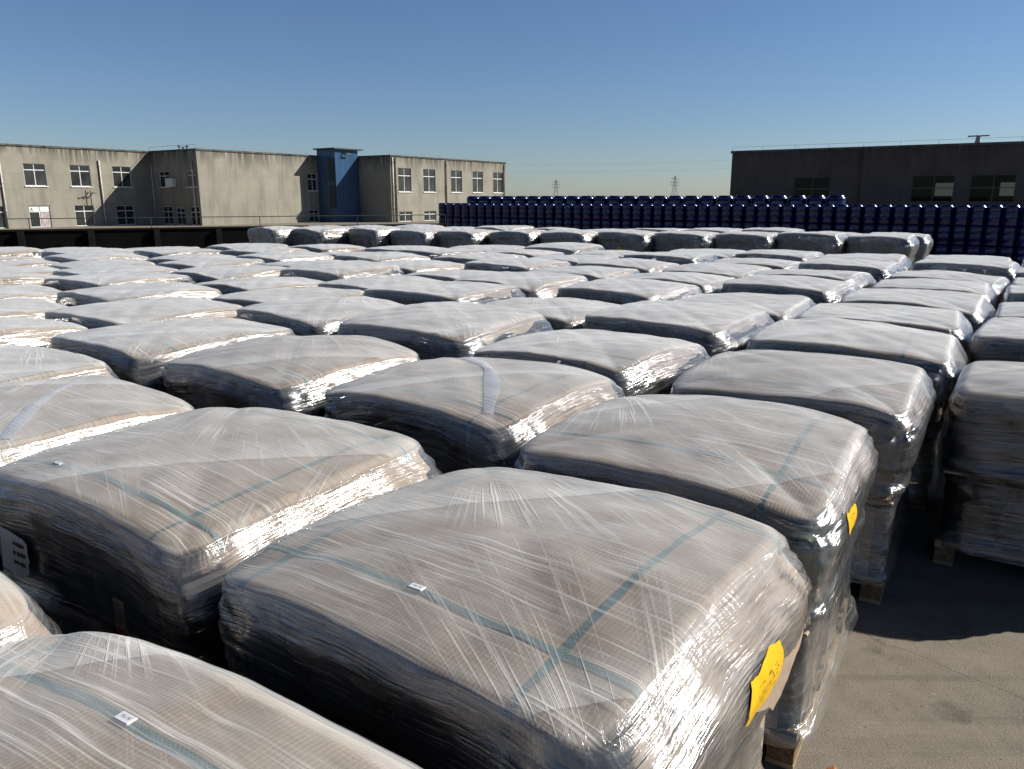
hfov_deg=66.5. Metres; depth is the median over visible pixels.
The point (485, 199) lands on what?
blue drum
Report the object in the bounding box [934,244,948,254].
blue drum
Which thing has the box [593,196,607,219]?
blue drum
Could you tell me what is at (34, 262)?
wrapped pallet
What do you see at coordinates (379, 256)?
wrapped pallet
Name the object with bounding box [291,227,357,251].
wrapped pallet
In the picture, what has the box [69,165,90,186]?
window
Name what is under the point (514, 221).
blue drum
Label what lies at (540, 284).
wrapped pallet
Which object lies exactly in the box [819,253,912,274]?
wrapped pallet
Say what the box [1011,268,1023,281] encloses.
wrapped pallet
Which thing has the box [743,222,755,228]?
blue drum
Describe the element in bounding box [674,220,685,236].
blue drum
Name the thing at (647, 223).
blue drum
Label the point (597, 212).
blue drum
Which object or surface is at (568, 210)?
blue drum
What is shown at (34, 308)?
wrapped pallet
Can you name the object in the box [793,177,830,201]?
window
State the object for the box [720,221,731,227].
blue drum
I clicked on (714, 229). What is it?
wrapped pallet
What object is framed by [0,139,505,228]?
factory building
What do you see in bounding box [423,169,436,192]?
window
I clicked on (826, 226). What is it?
blue drum
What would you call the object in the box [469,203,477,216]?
blue drum
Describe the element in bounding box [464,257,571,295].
wrapped pallet
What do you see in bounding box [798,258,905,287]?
wrapped pallet
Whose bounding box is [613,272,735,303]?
wrapped pallet
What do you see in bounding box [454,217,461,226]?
blue drum
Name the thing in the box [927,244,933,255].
blue drum
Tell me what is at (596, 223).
blue drum
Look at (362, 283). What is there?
wrapped pallet
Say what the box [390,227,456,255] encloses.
wrapped pallet
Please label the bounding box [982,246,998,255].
blue drum
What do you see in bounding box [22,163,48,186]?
window
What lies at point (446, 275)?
wrapped pallet
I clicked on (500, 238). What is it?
wrapped pallet
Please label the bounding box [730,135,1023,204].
brown building
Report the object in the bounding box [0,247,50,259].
wrapped pallet
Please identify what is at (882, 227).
blue drum
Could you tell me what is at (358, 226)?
wrapped pallet
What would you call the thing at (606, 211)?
blue drum
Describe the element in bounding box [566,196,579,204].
blue drum
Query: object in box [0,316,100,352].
wrapped pallet
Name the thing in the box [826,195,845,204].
blue drum
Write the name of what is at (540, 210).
blue drum
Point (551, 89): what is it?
sky
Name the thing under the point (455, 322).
wrapped pallet
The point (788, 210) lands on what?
blue drum
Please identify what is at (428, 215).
window
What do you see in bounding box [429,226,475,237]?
wrapped pallet
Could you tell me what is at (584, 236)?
wrapped pallet
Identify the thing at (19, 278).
wrapped pallet
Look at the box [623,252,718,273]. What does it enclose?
wrapped pallet
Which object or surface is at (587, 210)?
blue drum
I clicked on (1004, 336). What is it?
wrapped pallet
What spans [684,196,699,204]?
blue drum
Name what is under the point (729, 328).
wrapped pallet
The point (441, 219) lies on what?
blue drum
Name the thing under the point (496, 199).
blue drum
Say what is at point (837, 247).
wrapped pallet
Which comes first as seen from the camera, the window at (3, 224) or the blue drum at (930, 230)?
the blue drum at (930, 230)
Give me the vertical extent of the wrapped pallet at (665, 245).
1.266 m
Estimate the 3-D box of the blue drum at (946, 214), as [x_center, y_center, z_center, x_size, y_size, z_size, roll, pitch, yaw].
[13.540,-5.292,24.347,0.422,0.600,0.418,-1,13,-3]
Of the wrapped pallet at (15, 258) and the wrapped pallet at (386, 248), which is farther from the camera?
the wrapped pallet at (386, 248)
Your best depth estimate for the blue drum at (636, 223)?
30.04 m
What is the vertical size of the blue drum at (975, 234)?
0.600 m
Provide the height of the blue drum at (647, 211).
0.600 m
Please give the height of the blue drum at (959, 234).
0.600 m
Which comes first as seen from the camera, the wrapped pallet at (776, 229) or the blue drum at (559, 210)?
the wrapped pallet at (776, 229)
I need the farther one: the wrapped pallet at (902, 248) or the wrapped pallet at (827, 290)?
the wrapped pallet at (902, 248)
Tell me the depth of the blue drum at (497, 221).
33.65 m
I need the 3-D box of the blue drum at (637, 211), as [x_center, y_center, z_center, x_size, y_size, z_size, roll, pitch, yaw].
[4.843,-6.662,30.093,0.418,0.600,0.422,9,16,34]
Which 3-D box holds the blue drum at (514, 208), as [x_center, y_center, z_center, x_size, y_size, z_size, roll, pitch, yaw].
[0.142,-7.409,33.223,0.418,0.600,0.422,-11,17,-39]
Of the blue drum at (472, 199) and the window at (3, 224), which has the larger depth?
the window at (3, 224)
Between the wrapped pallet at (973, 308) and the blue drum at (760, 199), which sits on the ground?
the wrapped pallet at (973, 308)
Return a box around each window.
[0,206,6,227]
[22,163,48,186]
[28,206,51,226]
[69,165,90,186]
[74,205,95,225]
[112,166,133,187]
[116,205,135,224]
[159,171,170,187]
[163,206,173,223]
[176,208,185,224]
[187,170,197,187]
[191,207,199,224]
[307,173,316,190]
[310,210,318,221]
[398,168,412,192]
[399,211,411,221]
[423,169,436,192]
[424,211,435,220]
[451,170,462,192]
[473,171,481,192]
[493,172,501,192]
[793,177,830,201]
[910,175,954,201]
[968,174,1016,201]
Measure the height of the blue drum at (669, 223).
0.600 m
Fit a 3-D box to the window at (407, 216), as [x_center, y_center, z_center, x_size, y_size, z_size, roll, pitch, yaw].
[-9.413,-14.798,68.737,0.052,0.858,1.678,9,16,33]
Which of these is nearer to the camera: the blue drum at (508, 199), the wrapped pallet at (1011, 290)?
the wrapped pallet at (1011, 290)
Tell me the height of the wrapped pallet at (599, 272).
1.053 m
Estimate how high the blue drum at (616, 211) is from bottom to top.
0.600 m
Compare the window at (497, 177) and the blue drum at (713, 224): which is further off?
the window at (497, 177)
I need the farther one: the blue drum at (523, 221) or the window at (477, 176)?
the window at (477, 176)
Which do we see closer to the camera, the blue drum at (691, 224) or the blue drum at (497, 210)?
the blue drum at (691, 224)
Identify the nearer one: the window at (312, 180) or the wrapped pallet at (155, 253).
the wrapped pallet at (155, 253)
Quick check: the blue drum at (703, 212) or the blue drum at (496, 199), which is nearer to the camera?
the blue drum at (703, 212)
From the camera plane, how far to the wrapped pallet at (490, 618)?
1.89 m
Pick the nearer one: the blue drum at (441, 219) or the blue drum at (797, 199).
the blue drum at (797, 199)
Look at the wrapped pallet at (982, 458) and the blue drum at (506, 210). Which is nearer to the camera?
the wrapped pallet at (982, 458)
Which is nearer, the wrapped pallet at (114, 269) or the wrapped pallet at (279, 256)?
the wrapped pallet at (114, 269)
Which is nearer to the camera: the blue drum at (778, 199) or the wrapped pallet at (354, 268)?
the wrapped pallet at (354, 268)
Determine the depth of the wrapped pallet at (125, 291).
8.35 m
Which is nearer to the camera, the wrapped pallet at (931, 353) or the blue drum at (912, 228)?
the wrapped pallet at (931, 353)
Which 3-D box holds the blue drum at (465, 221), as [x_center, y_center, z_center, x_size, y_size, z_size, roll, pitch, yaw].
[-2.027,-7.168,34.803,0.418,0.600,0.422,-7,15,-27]
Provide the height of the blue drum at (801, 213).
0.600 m
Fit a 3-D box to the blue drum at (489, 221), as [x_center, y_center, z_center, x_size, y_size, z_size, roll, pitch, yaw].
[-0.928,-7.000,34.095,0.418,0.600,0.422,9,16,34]
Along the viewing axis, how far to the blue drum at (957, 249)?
24.18 m
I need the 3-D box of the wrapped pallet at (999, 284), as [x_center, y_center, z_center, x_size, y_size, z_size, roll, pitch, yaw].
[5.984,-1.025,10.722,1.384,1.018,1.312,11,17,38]
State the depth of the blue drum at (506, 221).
33.39 m
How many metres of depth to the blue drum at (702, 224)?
28.60 m
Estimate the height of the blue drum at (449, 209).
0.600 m
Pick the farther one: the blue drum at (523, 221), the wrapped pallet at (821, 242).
the blue drum at (523, 221)
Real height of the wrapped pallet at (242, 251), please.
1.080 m
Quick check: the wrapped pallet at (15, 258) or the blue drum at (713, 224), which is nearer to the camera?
the wrapped pallet at (15, 258)
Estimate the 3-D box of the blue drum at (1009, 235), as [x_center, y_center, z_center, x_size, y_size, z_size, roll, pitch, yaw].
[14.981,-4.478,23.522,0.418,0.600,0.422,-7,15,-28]
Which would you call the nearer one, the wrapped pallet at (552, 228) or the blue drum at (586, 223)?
the wrapped pallet at (552, 228)
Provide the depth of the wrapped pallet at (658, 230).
19.23 m
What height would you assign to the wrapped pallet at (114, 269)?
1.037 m
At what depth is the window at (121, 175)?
59.52 m
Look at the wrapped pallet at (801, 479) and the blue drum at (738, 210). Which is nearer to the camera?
the wrapped pallet at (801, 479)
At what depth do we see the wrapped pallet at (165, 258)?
13.61 m
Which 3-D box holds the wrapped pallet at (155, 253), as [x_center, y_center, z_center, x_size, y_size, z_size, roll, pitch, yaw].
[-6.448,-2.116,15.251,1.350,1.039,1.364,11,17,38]
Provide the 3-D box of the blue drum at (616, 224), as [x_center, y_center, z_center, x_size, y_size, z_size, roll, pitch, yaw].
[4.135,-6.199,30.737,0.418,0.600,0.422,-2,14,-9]
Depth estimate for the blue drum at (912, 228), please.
24.76 m
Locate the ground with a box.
[0,221,1023,768]
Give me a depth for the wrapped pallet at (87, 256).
13.63 m
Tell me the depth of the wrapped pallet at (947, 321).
6.72 m
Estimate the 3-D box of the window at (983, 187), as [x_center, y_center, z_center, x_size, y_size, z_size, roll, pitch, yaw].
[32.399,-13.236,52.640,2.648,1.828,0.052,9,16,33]
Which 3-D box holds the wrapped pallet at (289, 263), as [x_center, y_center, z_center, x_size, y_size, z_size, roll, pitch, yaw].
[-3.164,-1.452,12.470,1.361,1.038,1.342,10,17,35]
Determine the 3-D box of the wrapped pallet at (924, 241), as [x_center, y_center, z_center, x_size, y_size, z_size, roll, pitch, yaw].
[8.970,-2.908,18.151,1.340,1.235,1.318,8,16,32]
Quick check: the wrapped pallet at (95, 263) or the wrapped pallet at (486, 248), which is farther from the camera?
the wrapped pallet at (486, 248)
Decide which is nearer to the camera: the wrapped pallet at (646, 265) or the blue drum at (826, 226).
the wrapped pallet at (646, 265)
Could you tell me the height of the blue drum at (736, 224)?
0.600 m
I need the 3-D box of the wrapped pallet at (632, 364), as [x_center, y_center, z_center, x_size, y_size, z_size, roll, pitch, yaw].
[0.587,0.186,5.557,1.337,1.057,1.322,10,17,37]
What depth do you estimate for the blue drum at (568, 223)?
31.73 m
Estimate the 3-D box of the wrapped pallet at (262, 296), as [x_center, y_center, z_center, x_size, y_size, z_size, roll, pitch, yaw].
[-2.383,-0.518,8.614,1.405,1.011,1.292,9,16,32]
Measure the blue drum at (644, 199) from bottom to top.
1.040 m
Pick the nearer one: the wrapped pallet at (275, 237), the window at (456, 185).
the wrapped pallet at (275, 237)
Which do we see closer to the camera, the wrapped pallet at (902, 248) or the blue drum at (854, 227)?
the wrapped pallet at (902, 248)
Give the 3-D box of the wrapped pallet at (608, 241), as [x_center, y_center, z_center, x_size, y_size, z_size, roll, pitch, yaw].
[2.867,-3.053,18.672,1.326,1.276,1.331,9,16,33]
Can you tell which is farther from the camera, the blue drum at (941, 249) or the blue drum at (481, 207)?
the blue drum at (481, 207)
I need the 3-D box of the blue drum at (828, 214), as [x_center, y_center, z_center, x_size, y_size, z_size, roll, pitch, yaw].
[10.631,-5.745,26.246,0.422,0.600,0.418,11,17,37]
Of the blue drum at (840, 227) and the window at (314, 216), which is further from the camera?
the window at (314, 216)
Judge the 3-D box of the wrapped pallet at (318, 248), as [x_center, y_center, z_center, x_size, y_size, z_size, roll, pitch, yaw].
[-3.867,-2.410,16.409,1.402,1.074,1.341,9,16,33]
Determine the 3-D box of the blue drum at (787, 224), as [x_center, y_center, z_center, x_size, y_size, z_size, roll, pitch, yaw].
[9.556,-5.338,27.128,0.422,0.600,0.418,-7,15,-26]
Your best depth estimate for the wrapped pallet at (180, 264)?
12.30 m
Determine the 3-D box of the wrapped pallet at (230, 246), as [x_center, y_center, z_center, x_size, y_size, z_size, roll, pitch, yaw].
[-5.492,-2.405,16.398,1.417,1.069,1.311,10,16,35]
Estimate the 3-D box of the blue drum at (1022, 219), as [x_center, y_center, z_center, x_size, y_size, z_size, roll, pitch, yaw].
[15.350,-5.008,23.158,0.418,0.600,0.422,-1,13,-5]
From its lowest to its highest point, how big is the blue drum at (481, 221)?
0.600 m
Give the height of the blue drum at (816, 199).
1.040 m
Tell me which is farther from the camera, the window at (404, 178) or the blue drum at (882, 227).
the window at (404, 178)
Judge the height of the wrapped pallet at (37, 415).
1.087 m
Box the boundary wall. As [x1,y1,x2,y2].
[0,214,446,256]
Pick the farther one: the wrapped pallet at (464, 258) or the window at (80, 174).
the window at (80, 174)
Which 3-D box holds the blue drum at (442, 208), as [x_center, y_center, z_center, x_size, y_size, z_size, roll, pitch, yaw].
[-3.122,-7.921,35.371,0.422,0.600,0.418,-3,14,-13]
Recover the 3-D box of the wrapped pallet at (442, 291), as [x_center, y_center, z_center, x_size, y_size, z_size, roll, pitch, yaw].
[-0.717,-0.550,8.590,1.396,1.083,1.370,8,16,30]
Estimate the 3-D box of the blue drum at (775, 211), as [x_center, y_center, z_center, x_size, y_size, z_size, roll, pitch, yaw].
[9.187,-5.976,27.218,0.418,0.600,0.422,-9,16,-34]
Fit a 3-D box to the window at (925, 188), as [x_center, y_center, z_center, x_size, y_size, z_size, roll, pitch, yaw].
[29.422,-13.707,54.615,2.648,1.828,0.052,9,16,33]
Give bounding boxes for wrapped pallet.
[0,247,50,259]
[0,256,43,259]
[0,259,64,269]
[0,266,61,276]
[0,273,73,290]
[0,284,76,304]
[0,299,84,325]
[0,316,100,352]
[0,345,119,382]
[0,374,194,574]
[0,407,442,670]
[0,571,61,645]
[0,631,422,768]
[41,248,139,262]
[42,247,101,250]
[43,272,195,303]
[44,252,149,261]
[44,297,254,349]
[49,258,155,275]
[49,317,295,394]
[52,265,184,289]
[55,282,222,325]
[127,246,199,257]
[133,248,221,263]
[145,254,235,269]
[157,258,264,281]
[162,335,420,416]
[170,265,295,290]
[196,276,333,306]
[205,243,288,255]
[211,287,363,331]
[218,467,811,768]
[220,247,309,262]
[235,251,333,263]
[236,296,429,344]
[247,226,312,245]
[259,259,352,280]
[279,260,404,289]
[289,244,365,260]
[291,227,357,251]
[301,225,340,236]
[318,275,445,347]
[321,251,366,260]
[324,357,624,478]
[333,251,430,270]
[337,301,553,361]
[341,225,391,235]
[348,226,408,251]
[363,281,525,348]
[364,245,442,256]
[365,260,464,280]
[388,224,443,237]
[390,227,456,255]
[395,248,483,262]
[403,270,519,294]
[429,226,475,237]
[432,253,527,271]
[436,229,498,255]
[446,245,524,254]
[454,271,591,303]
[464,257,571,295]
[469,297,618,368]
[473,225,533,239]
[473,329,709,396]
[484,249,564,257]
[488,230,555,246]
[514,394,877,768]
[524,227,579,238]
[524,242,604,257]
[525,254,618,271]
[528,266,639,327]
[540,229,600,254]
[556,279,702,376]
[570,250,656,267]
[573,228,639,239]
[577,258,678,280]
[583,300,774,377]
[597,229,666,259]
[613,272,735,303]
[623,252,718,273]
[628,228,694,240]
[654,231,721,261]
[662,262,771,293]
[664,249,744,264]
[670,350,935,604]
[672,292,815,350]
[681,227,742,260]
[713,231,784,260]
[714,258,800,268]
[720,275,861,316]
[734,249,823,268]
[741,227,807,243]
[746,317,967,509]
[754,269,876,302]
[774,232,851,267]
[794,303,972,440]
[798,231,865,253]
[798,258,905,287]
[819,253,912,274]
[840,288,995,363]
[845,233,919,278]
[865,232,932,260]
[872,278,996,364]
[888,270,1010,343]
[912,259,1023,301]
[923,255,1014,274]
[930,361,1023,565]
[969,317,1023,362]
[995,302,1023,317]
[1004,285,1023,301]
[1009,277,1023,298]
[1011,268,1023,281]
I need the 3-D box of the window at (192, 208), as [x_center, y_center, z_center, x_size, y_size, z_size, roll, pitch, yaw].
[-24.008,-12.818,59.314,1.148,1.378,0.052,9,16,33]
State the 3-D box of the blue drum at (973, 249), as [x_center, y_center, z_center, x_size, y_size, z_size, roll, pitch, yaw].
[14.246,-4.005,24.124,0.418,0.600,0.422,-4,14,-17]
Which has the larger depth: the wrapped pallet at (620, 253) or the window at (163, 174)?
the window at (163, 174)
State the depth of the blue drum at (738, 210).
27.77 m
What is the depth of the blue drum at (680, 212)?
28.98 m
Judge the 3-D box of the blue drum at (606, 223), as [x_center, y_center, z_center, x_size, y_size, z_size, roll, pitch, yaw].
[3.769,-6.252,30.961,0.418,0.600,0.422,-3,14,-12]
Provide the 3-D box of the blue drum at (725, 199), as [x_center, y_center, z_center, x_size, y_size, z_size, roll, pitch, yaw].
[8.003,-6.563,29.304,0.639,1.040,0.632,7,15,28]
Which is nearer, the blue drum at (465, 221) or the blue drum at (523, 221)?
the blue drum at (523, 221)
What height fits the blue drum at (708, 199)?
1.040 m
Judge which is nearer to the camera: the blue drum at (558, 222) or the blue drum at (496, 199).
the blue drum at (558, 222)
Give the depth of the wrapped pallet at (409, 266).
12.08 m
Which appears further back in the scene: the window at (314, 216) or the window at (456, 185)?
the window at (456, 185)
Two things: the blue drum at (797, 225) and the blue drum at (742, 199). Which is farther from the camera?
the blue drum at (742, 199)
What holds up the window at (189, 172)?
in the factory building at (102, 187)
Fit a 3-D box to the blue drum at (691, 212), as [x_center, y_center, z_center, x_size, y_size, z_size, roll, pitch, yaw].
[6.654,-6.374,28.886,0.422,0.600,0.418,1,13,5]
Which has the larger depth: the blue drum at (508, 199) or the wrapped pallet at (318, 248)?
the blue drum at (508, 199)
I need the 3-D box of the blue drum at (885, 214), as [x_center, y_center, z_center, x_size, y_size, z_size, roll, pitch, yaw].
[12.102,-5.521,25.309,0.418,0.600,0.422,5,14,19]
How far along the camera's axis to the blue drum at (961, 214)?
23.94 m
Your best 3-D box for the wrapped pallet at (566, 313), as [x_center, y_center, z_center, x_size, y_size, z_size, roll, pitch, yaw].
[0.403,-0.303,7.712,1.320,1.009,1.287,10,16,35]
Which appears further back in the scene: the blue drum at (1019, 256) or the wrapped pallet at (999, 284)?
the blue drum at (1019, 256)
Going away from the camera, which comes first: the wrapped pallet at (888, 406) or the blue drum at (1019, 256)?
the wrapped pallet at (888, 406)
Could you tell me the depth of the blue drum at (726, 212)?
28.04 m
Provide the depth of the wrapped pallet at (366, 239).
19.96 m
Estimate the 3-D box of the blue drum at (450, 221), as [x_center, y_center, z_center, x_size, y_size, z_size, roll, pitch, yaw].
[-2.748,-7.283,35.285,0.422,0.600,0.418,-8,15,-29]
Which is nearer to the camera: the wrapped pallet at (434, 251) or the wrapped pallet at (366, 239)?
the wrapped pallet at (434, 251)
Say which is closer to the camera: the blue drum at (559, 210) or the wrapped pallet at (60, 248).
the wrapped pallet at (60, 248)
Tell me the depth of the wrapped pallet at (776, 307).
7.84 m
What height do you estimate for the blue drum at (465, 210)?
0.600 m
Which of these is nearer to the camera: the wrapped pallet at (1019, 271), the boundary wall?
the wrapped pallet at (1019, 271)
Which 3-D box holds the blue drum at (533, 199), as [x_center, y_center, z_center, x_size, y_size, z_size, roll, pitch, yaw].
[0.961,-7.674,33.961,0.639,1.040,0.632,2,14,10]
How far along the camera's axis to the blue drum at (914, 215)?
24.67 m
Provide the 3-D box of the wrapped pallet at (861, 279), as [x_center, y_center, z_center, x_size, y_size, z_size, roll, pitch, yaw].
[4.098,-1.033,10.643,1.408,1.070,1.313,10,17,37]
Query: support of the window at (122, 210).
in the factory building at (102, 187)
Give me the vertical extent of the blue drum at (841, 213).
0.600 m
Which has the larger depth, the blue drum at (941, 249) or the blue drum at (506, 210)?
the blue drum at (506, 210)
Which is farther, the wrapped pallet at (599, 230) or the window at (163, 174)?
the window at (163, 174)
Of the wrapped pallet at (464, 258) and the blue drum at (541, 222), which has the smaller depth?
the wrapped pallet at (464, 258)
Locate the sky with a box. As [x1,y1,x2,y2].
[0,0,1023,197]
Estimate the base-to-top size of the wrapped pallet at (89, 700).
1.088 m
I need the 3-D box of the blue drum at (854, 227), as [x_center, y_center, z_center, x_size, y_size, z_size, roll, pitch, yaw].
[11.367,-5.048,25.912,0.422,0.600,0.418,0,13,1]
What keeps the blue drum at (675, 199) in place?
on the blue drum
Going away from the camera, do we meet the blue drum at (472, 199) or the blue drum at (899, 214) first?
the blue drum at (899, 214)
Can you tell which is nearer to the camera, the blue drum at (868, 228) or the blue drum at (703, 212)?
the blue drum at (868, 228)
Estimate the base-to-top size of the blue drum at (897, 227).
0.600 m
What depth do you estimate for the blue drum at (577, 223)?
31.50 m
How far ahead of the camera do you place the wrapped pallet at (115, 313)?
6.97 m
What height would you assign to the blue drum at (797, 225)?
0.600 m
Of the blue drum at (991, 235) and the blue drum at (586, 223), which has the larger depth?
the blue drum at (586, 223)
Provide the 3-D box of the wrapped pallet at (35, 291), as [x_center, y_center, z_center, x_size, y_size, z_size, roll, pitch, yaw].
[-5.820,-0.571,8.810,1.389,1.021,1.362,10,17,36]
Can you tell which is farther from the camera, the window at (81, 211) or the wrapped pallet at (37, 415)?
the window at (81, 211)
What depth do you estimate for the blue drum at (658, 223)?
29.57 m
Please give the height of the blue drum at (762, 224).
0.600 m
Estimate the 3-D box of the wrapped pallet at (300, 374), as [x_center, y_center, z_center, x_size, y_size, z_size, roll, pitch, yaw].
[-1.390,0.270,5.146,1.278,1.085,1.251,9,16,34]
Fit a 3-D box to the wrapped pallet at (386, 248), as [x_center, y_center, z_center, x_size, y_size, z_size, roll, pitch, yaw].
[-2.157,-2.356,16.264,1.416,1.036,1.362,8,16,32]
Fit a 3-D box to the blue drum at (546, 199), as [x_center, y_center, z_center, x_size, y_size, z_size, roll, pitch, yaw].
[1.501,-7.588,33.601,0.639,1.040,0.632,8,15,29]
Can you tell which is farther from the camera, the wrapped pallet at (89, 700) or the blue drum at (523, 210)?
the blue drum at (523, 210)
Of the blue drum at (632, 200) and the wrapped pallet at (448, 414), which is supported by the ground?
the wrapped pallet at (448, 414)
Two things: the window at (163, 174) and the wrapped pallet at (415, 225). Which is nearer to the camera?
the wrapped pallet at (415, 225)
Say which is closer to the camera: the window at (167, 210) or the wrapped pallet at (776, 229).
the wrapped pallet at (776, 229)
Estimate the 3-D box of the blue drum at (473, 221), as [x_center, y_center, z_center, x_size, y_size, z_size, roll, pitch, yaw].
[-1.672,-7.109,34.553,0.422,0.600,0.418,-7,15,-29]
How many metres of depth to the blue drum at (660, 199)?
30.40 m
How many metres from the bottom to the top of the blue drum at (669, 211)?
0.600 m
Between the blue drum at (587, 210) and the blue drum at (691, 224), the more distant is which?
the blue drum at (587, 210)
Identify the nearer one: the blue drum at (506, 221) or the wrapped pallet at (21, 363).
the wrapped pallet at (21, 363)
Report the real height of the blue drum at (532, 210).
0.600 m
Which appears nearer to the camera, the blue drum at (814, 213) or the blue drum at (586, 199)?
the blue drum at (814, 213)
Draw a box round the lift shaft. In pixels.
[313,147,362,221]
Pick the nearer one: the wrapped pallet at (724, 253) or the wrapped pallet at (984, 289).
the wrapped pallet at (984, 289)
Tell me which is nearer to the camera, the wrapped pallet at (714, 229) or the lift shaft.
the wrapped pallet at (714, 229)
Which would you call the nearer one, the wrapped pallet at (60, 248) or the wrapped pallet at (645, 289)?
the wrapped pallet at (645, 289)
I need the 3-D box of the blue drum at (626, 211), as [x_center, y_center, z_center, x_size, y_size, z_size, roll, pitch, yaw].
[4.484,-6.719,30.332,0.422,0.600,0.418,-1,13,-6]
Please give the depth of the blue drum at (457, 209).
34.74 m
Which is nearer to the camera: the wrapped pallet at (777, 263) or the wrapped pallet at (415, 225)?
the wrapped pallet at (777, 263)
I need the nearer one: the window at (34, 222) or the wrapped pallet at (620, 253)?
the wrapped pallet at (620, 253)
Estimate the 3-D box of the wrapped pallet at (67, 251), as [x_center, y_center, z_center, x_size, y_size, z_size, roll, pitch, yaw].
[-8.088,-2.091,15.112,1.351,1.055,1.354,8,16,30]
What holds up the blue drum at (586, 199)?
on the blue drum
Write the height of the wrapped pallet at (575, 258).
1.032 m
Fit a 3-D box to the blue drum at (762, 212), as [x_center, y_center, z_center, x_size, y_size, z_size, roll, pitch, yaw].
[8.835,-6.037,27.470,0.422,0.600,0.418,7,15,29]
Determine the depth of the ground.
3.42 m
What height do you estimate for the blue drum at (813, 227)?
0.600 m
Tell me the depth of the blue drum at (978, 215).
23.71 m
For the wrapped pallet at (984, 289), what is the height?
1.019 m
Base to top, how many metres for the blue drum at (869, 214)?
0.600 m
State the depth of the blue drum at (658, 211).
29.47 m
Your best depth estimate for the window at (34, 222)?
54.93 m
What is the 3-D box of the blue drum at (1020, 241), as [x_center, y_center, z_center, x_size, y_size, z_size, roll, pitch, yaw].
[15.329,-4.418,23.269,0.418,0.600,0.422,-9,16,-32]
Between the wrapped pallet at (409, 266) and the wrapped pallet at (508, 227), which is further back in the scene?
the wrapped pallet at (508, 227)
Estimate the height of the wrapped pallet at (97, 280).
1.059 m
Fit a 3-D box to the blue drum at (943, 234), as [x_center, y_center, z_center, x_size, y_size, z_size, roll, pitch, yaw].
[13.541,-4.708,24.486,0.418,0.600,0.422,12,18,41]
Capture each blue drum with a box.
[438,203,446,216]
[439,217,446,222]
[446,203,454,216]
[447,217,453,226]
[454,203,461,216]
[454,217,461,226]
[461,203,469,216]
[462,217,469,226]
[467,196,478,202]
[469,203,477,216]
[469,217,477,226]
[477,203,485,216]
[477,217,485,226]
[478,196,490,217]
[486,203,493,216]
[486,217,493,225]
[490,196,502,217]
[494,203,502,217]
[494,217,502,230]
[502,196,514,202]
[502,203,510,217]
[502,218,510,224]
[510,203,518,217]
[511,218,519,224]
[515,196,527,203]
[519,203,527,217]
[519,218,527,225]
[527,196,539,218]
[528,203,536,217]
[528,218,536,227]
[537,203,545,217]
[537,218,545,227]
[540,196,552,218]
[545,203,554,217]
[546,218,554,226]
[553,196,565,218]
[554,218,563,227]
[555,203,563,218]
[563,203,573,218]
[564,219,573,227]
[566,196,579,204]
[573,203,582,218]
[573,219,582,229]
[580,196,593,219]
[582,204,592,218]
[582,219,591,229]
[592,204,601,218]
[592,219,601,228]
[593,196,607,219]
[602,204,611,218]
[602,219,611,228]
[608,196,622,219]
[612,204,621,219]
[612,219,621,228]
[622,196,637,220]
[622,204,631,219]
[622,220,631,228]
[632,204,642,219]
[632,220,641,228]
[637,196,652,203]
[642,220,652,227]
[643,204,653,219]
[652,196,667,220]
[653,204,663,219]
[653,220,663,227]
[664,204,674,219]
[664,220,674,235]
[668,196,683,203]
[674,204,685,220]
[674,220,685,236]
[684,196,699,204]
[685,221,696,228]
[686,204,697,220]
[697,204,708,220]
[697,221,707,237]
[700,196,716,203]
[707,221,719,237]
[708,204,720,220]
[717,195,733,203]
[720,204,732,220]
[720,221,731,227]
[731,221,743,236]
[732,204,744,221]
[734,195,751,221]
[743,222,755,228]
[744,204,756,221]
[752,195,769,203]
[755,222,767,231]
[756,204,769,221]
[768,222,780,227]
[769,204,781,221]
[770,195,787,203]
[781,204,794,221]
[781,222,793,237]
[788,195,806,203]
[794,204,807,222]
[794,222,806,237]
[807,195,825,203]
[807,204,821,222]
[807,223,819,240]
[819,223,833,240]
[821,205,834,222]
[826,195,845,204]
[833,223,847,241]
[834,205,848,222]
[848,223,861,232]
[849,205,863,222]
[862,205,877,223]
[862,224,875,233]
[876,224,889,241]
[877,205,892,223]
[890,224,904,242]
[892,205,907,223]
[905,224,920,242]
[906,205,922,223]
[921,224,935,243]
[922,205,938,224]
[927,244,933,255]
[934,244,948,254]
[935,225,951,244]
[937,205,954,224]
[949,245,964,254]
[951,225,967,244]
[953,205,970,224]
[965,245,981,254]
[967,225,984,244]
[969,205,986,224]
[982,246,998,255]
[983,226,1000,245]
[986,205,1003,225]
[998,246,1014,260]
[1000,226,1017,245]
[1003,205,1020,225]
[1015,247,1023,265]
[1017,226,1023,246]
[1020,206,1023,225]
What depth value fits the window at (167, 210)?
61.29 m
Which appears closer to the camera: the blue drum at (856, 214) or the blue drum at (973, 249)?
the blue drum at (973, 249)
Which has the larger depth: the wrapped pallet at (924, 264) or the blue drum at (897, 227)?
the blue drum at (897, 227)
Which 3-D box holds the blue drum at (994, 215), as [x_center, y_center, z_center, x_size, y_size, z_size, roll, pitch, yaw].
[14.614,-5.119,23.622,0.418,0.600,0.422,1,13,5]
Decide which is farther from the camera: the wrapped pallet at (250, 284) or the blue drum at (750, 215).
the blue drum at (750, 215)
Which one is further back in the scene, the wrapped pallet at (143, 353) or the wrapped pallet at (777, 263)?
the wrapped pallet at (777, 263)
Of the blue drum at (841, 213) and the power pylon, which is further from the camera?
the power pylon
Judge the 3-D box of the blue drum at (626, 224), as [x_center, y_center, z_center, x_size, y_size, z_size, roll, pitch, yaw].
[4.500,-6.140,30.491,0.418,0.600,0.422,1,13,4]
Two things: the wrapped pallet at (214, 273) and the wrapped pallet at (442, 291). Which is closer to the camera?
the wrapped pallet at (442, 291)

